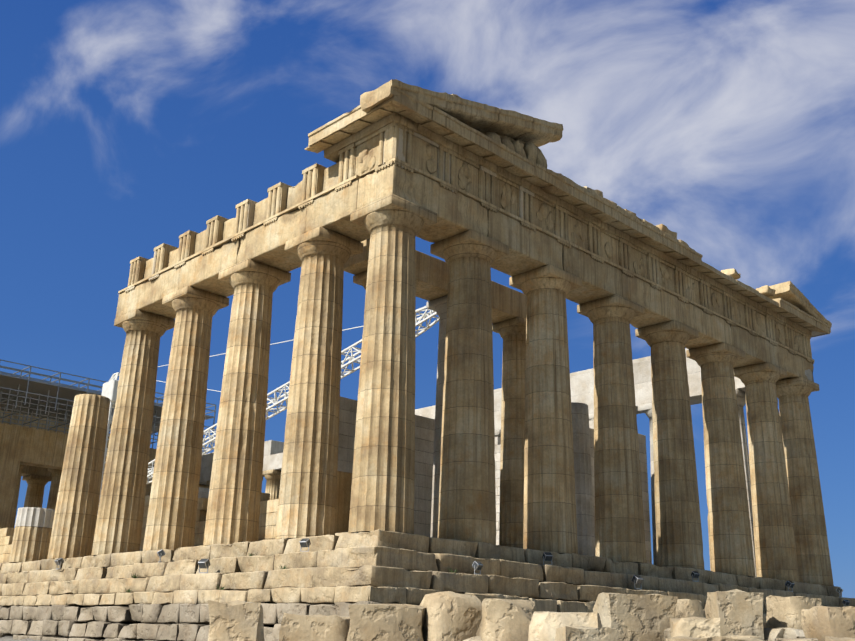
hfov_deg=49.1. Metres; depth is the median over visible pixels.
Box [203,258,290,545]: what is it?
column
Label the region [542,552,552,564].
floodlight
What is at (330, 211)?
entablature
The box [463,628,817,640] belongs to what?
boulders
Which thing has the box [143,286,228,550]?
column
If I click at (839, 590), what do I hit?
floodlight
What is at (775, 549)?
column
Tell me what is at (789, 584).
floodlight
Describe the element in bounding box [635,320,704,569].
column
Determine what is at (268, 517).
cella wall
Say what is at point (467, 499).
column
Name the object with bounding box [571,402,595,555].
pronaos column
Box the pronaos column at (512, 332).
[492,317,525,547]
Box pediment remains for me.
[360,79,831,332]
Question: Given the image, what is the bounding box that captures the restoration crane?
[97,306,438,513]
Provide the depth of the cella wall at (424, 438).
40.94 m
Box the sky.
[0,0,854,597]
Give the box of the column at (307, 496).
[275,227,362,538]
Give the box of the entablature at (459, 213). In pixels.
[357,87,829,381]
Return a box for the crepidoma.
[0,529,854,621]
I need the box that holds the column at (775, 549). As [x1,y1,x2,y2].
[733,362,799,581]
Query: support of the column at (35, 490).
on the crepidoma
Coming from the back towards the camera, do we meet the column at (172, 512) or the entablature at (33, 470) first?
the entablature at (33, 470)
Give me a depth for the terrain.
34.99 m
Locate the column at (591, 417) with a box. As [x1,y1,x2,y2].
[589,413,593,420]
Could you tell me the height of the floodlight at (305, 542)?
0.408 m
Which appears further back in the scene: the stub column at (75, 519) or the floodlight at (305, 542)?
the stub column at (75, 519)
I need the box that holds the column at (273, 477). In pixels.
[262,469,280,499]
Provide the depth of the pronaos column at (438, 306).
38.18 m
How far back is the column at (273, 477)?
80.66 m
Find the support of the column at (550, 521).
on the crepidoma
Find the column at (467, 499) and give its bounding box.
[430,229,509,545]
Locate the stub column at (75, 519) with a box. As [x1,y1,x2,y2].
[47,394,109,558]
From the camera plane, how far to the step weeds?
30.00 m
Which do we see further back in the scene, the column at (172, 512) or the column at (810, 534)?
the column at (810, 534)
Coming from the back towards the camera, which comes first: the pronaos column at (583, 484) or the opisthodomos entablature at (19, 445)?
the opisthodomos entablature at (19, 445)
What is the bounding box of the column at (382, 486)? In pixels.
[348,194,436,533]
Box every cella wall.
[0,492,278,562]
[198,396,651,563]
[199,330,829,484]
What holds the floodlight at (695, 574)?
on the crepidoma
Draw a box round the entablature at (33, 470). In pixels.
[0,410,109,476]
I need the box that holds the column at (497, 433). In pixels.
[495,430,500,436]
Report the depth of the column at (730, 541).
42.30 m
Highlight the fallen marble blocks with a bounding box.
[208,589,854,640]
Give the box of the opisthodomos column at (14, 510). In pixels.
[10,464,26,527]
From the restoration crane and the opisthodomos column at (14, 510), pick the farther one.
the opisthodomos column at (14, 510)
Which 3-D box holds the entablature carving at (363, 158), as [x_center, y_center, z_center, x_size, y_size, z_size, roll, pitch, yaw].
[-7.553,-3.950,36.719,1.456,1.892,18.556,19,-25,-41]
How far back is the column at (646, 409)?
53.95 m
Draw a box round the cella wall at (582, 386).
[199,330,829,484]
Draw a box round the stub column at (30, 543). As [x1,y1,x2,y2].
[9,526,51,562]
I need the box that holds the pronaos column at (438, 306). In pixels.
[426,295,447,537]
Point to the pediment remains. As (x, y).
(525, 136)
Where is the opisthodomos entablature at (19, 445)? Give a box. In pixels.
[0,423,156,528]
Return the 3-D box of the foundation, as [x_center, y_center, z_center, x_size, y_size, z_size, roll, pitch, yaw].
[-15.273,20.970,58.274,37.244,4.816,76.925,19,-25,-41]
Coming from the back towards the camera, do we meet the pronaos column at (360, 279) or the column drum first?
the column drum
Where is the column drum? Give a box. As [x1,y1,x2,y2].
[15,507,54,527]
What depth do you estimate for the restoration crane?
54.53 m
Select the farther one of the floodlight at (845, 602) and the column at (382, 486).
the floodlight at (845, 602)
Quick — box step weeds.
[124,552,457,592]
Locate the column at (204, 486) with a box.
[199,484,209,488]
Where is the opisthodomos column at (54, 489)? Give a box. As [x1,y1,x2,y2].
[47,468,61,509]
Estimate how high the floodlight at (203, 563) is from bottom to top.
0.484 m
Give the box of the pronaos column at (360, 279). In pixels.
[353,271,366,289]
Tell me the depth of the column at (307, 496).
31.01 m
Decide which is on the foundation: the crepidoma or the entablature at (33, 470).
the crepidoma
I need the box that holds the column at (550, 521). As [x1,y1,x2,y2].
[509,265,581,553]
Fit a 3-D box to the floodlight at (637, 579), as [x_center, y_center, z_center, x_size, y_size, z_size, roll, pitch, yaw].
[7.297,9.102,32.498,0.349,0.476,0.317,14,-23,-34]
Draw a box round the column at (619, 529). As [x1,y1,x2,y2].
[577,294,646,562]
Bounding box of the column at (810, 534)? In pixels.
[776,377,833,585]
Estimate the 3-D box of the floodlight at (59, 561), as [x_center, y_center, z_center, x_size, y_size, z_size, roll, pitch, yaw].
[-15.466,10.213,39.265,0.319,0.480,0.352,18,-25,-40]
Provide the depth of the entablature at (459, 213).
35.76 m
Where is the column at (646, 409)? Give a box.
[638,403,656,565]
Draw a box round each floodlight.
[55,558,63,569]
[157,549,165,561]
[198,559,210,572]
[300,538,310,550]
[472,561,482,574]
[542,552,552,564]
[632,575,642,589]
[691,571,699,581]
[785,581,794,591]
[836,587,842,596]
[842,600,849,606]
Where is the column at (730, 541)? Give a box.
[686,342,755,576]
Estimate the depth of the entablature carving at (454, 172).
36.94 m
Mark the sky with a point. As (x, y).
(127, 127)
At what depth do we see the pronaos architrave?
38.30 m
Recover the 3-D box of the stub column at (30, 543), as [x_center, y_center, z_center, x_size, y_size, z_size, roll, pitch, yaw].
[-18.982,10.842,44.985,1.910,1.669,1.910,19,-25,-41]
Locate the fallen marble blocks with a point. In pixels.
(735, 615)
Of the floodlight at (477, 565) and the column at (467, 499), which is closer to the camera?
the floodlight at (477, 565)
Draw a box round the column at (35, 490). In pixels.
[22,474,51,507]
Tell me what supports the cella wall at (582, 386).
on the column
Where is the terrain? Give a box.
[0,623,273,640]
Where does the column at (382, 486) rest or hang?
on the crepidoma
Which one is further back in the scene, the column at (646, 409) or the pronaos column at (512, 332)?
the column at (646, 409)
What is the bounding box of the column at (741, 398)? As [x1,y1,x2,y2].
[735,388,756,577]
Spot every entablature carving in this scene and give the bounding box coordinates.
[118,108,405,293]
[384,110,821,363]
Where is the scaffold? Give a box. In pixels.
[0,359,215,447]
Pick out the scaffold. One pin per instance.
(31, 396)
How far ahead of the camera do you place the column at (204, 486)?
89.87 m
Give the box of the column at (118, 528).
[91,309,174,555]
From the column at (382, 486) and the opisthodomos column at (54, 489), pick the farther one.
the opisthodomos column at (54, 489)
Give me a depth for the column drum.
44.68 m
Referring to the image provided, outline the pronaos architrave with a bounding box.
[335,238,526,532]
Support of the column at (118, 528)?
on the crepidoma
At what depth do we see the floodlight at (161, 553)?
33.42 m
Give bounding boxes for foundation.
[0,601,418,640]
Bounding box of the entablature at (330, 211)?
[116,97,395,318]
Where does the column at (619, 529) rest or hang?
on the crepidoma

